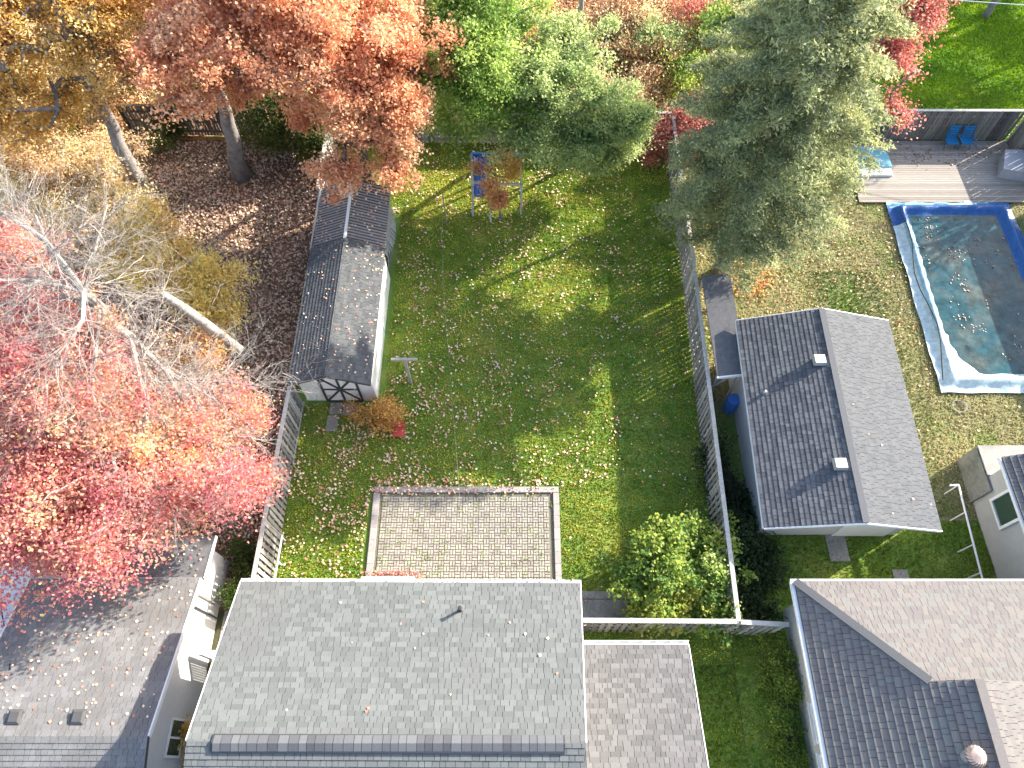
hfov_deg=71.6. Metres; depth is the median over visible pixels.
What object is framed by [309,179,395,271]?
shed
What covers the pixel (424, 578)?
fallen leaves
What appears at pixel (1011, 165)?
storage box
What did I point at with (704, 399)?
board fence
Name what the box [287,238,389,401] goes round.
garden shed
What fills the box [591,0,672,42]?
woodland shrub
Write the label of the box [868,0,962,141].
crimson maple
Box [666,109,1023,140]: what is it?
board fence
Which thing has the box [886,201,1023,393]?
swimming pool
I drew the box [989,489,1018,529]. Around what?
window
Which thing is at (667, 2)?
woodland shrub
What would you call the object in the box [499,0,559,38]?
woodland shrub
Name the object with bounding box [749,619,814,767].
side hedge
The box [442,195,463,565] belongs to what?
clothesline
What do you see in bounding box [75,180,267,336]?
young yellow maple
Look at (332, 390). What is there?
door
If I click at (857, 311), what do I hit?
fallen leaves
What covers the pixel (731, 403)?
barrel
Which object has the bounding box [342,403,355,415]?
paving slab
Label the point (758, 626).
board fence
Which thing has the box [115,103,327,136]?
board fence
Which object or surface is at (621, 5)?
woodland shrub
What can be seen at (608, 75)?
woodland shrub
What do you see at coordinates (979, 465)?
terrace
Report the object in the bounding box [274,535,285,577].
garden edging rail
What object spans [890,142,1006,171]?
fallen leaves
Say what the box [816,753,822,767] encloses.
window
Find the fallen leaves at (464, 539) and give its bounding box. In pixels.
[375,493,552,579]
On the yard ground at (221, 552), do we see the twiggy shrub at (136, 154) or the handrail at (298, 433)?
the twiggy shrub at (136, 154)
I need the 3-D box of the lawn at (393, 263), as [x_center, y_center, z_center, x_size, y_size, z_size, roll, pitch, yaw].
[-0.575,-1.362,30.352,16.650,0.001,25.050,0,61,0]
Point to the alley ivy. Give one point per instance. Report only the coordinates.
(246, 552)
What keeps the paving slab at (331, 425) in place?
on the lawn at (393, 263)
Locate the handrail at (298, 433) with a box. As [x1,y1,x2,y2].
[293,401,309,472]
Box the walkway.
[582,591,631,626]
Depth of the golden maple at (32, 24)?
32.45 m
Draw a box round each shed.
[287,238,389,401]
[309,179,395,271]
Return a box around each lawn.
[272,143,732,664]
[693,665,747,767]
[730,521,996,767]
[851,0,1023,139]
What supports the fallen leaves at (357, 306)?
on the garden shed at (339, 269)
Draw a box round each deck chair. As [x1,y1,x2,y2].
[943,126,961,149]
[958,126,976,149]
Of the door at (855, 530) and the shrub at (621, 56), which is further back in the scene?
the shrub at (621, 56)
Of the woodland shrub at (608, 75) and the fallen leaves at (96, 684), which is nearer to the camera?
the fallen leaves at (96, 684)
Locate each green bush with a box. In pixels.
[41,94,93,138]
[140,62,204,124]
[666,503,745,637]
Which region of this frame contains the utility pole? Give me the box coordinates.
[576,0,583,36]
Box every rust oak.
[103,0,403,183]
[260,0,465,205]
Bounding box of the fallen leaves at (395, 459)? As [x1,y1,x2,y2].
[270,141,701,633]
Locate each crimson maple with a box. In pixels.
[632,89,714,171]
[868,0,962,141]
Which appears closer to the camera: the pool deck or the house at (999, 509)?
the house at (999, 509)
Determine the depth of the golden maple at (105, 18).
26.63 m
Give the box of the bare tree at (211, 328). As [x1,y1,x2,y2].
[98,227,267,371]
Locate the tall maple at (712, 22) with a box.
[692,0,881,150]
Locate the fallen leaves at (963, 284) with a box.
[919,217,1021,359]
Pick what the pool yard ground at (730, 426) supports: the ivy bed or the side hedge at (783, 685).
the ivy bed
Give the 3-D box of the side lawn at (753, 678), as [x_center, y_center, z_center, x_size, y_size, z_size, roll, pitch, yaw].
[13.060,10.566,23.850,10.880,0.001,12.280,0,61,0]
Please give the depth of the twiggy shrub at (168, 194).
33.65 m
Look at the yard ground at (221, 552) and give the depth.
33.11 m
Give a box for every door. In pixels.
[317,378,363,401]
[831,525,895,535]
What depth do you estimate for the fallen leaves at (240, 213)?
33.19 m
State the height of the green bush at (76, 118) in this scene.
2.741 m
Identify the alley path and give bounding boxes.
[219,611,228,639]
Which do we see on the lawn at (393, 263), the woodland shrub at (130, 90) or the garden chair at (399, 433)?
the garden chair at (399, 433)
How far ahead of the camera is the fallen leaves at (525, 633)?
19.77 m
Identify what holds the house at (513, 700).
on the ground at (218, 630)
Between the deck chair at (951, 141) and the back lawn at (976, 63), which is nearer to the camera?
the deck chair at (951, 141)
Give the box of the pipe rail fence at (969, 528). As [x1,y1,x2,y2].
[944,484,982,578]
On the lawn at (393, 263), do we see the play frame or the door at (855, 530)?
the play frame
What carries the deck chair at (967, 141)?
on the pool deck
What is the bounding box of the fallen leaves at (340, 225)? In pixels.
[316,185,389,245]
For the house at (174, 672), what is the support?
on the ground at (218, 630)
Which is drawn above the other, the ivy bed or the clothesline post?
the clothesline post
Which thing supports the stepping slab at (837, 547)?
on the side lawn at (753, 678)
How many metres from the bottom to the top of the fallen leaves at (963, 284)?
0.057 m
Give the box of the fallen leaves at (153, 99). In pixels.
[22,0,735,134]
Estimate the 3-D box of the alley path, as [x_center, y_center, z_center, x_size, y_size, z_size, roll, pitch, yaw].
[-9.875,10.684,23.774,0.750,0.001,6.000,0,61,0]
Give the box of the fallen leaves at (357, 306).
[330,246,384,373]
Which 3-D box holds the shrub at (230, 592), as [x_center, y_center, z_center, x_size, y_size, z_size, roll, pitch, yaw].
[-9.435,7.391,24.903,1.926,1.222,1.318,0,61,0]
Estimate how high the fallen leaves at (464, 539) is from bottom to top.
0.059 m
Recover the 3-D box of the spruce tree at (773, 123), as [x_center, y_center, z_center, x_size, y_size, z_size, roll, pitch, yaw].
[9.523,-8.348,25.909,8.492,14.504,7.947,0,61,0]
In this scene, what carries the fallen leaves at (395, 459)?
on the lawn at (393, 263)
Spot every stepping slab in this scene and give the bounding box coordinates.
[825,535,849,561]
[892,569,909,578]
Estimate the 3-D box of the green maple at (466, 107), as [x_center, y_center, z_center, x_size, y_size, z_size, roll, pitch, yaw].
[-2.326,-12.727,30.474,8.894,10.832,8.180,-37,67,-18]
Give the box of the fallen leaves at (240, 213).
[0,140,322,602]
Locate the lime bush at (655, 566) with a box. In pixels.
[594,506,758,653]
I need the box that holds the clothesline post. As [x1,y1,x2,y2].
[391,357,416,383]
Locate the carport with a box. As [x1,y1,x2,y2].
[0,555,61,633]
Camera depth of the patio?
26.53 m
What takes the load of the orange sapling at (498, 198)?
on the lawn at (393, 263)
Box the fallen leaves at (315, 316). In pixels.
[292,249,335,373]
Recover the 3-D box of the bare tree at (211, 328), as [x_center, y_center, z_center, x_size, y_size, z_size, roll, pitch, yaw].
[-12.753,-2.598,27.309,5.427,7.553,4.206,0,61,0]
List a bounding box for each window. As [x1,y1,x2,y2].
[163,717,186,757]
[807,702,818,745]
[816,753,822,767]
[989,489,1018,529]
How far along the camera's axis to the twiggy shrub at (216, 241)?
32.34 m
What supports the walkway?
on the lawn at (393, 263)
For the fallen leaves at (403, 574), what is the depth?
25.74 m
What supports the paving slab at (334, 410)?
on the lawn at (393, 263)
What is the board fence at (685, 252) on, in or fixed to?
on the pool yard ground at (730, 426)
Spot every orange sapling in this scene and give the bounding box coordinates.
[146,321,235,382]
[461,145,526,218]
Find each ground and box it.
[0,0,740,139]
[0,141,328,610]
[52,140,1005,767]
[664,141,1023,520]
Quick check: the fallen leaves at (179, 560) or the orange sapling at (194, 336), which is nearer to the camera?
the fallen leaves at (179, 560)
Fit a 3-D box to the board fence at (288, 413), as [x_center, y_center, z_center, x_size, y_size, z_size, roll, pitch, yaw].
[-8.647,3.844,26.430,0.251,1.909,7.947,1,61,1]
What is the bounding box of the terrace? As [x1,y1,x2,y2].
[956,445,1023,502]
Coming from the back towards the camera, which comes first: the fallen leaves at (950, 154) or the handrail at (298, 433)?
the fallen leaves at (950, 154)
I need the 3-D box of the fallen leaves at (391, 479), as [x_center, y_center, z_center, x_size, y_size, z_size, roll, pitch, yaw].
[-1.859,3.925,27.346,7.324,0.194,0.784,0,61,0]
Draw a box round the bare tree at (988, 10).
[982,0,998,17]
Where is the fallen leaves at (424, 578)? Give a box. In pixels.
[248,578,573,581]
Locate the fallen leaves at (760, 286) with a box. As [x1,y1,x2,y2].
[727,260,780,305]
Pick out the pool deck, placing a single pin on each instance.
(977, 180)
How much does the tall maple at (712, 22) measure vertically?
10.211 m
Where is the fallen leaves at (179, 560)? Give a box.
[113,537,202,576]
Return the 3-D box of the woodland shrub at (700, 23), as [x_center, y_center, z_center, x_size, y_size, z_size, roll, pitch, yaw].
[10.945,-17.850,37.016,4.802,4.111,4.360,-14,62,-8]
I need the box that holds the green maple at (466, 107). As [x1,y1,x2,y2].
[379,0,563,166]
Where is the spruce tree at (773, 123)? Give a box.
[646,0,926,302]
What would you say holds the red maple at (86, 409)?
on the yard ground at (221, 552)
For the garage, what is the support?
on the side lawn at (753, 678)
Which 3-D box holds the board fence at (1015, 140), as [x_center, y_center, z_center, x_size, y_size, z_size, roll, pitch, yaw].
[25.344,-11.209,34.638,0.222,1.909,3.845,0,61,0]
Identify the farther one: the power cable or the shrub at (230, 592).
the power cable
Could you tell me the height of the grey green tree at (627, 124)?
6.593 m
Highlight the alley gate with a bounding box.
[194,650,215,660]
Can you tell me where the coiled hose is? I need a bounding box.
[952,400,967,412]
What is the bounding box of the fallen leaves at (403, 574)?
[360,570,423,578]
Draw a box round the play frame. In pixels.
[470,151,522,222]
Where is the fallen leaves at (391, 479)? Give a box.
[368,476,558,494]
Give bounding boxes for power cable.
[953,0,1022,4]
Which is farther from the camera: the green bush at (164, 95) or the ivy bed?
the green bush at (164, 95)
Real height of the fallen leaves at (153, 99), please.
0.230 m
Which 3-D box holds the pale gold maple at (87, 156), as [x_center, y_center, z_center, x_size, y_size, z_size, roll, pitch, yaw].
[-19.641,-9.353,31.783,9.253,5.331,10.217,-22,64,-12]
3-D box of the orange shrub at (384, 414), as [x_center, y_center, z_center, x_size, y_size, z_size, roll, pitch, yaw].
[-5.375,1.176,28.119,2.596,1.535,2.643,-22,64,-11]
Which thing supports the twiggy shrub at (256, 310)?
on the yard ground at (221, 552)
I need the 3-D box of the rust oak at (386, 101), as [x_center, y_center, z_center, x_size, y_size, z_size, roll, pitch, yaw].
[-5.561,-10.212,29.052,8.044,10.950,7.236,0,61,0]
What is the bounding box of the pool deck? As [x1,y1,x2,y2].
[843,141,1023,203]
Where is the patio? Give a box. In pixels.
[365,487,561,579]
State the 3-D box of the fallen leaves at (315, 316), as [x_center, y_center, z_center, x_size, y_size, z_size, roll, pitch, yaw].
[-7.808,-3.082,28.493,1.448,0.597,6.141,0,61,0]
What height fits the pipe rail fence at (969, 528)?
1.034 m
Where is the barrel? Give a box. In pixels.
[722,394,739,414]
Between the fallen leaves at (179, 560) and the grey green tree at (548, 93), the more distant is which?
the grey green tree at (548, 93)
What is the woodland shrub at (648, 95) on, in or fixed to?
on the woodland ground at (198, 137)
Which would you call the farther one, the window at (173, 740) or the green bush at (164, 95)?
the green bush at (164, 95)
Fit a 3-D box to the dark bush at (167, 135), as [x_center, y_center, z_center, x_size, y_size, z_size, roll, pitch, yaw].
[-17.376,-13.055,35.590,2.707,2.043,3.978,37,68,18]
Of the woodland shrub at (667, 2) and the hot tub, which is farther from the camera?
the woodland shrub at (667, 2)
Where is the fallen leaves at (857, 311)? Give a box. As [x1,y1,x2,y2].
[685,152,1023,513]
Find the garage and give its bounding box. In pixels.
[728,308,942,535]
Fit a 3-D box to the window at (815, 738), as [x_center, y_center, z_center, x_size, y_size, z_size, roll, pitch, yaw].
[9.530,10.478,21.987,0.140,1.200,1.250,0,61,0]
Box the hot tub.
[850,147,892,176]
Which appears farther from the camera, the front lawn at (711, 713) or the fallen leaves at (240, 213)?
the fallen leaves at (240, 213)
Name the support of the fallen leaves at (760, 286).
on the pool yard ground at (730, 426)
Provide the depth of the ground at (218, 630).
25.15 m
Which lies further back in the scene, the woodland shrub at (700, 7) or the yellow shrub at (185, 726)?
the woodland shrub at (700, 7)
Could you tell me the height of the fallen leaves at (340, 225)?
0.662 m
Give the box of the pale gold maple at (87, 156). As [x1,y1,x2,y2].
[0,98,185,271]
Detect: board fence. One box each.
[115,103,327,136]
[251,385,303,577]
[317,122,338,196]
[331,111,671,142]
[583,618,736,632]
[665,116,695,293]
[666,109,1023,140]
[684,271,740,630]
[727,620,789,635]
[1006,119,1023,149]
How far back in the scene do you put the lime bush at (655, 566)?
24.28 m
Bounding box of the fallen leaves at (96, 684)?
[0,582,191,724]
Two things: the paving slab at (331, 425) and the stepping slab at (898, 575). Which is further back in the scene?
the paving slab at (331, 425)
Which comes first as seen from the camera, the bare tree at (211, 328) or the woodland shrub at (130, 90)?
the bare tree at (211, 328)
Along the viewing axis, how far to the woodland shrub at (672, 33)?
36.75 m
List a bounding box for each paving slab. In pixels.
[325,415,338,430]
[329,403,342,414]
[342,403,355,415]
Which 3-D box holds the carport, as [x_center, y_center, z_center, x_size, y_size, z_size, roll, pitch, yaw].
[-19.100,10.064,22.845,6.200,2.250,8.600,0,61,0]
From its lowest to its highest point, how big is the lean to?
2.359 m
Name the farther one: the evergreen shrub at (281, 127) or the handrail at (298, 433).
the evergreen shrub at (281, 127)
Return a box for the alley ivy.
[218,524,285,586]
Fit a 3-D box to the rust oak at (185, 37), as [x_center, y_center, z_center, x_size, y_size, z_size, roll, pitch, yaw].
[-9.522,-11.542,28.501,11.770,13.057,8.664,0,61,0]
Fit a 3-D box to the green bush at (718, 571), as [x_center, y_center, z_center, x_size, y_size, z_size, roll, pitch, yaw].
[6.778,6.399,24.935,2.756,2.127,4.631,-8,62,-4]
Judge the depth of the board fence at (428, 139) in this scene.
35.98 m
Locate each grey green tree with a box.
[476,0,631,180]
[552,60,665,182]
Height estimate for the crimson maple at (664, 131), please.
3.341 m
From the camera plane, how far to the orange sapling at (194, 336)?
28.44 m
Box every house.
[0,535,228,767]
[184,577,708,767]
[782,578,1023,767]
[972,454,1023,578]
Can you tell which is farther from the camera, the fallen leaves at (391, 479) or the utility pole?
the utility pole
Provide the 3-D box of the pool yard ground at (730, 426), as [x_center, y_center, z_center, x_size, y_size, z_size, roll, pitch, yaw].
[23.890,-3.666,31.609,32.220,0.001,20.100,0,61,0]
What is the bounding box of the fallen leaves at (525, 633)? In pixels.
[286,601,557,712]
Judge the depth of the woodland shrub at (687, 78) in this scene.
35.86 m
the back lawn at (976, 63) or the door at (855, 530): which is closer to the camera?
the door at (855, 530)
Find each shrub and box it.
[83,128,163,198]
[90,36,154,99]
[125,160,196,216]
[178,714,191,767]
[186,218,243,256]
[212,75,295,157]
[213,576,239,609]
[219,285,277,328]
[247,72,341,166]
[341,388,410,442]
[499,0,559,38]
[566,45,651,106]
[575,0,654,43]
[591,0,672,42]
[593,29,650,82]
[606,0,697,29]
[611,57,680,130]
[613,27,698,95]
[618,2,713,68]
[644,36,729,110]
[657,0,739,61]
[678,0,745,64]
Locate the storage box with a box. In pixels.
[997,150,1023,181]
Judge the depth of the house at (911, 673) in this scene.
21.14 m
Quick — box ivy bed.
[689,428,800,645]
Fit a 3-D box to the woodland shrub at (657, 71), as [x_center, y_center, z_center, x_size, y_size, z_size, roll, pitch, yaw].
[7.653,-16.934,37.092,5.072,3.112,4.715,-17,63,-9]
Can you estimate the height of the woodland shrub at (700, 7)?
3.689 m
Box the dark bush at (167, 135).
[138,103,206,160]
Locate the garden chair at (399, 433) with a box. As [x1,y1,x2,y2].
[392,421,405,439]
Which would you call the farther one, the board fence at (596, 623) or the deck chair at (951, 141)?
the deck chair at (951, 141)
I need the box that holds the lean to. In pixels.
[699,274,741,399]
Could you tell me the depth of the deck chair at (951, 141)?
35.58 m
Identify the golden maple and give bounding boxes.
[0,0,189,225]
[0,6,150,129]
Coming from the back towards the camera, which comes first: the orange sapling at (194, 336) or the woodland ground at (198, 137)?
the woodland ground at (198, 137)
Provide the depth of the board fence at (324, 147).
33.86 m
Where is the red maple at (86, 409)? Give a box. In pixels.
[0,135,337,645]
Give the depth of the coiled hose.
28.99 m

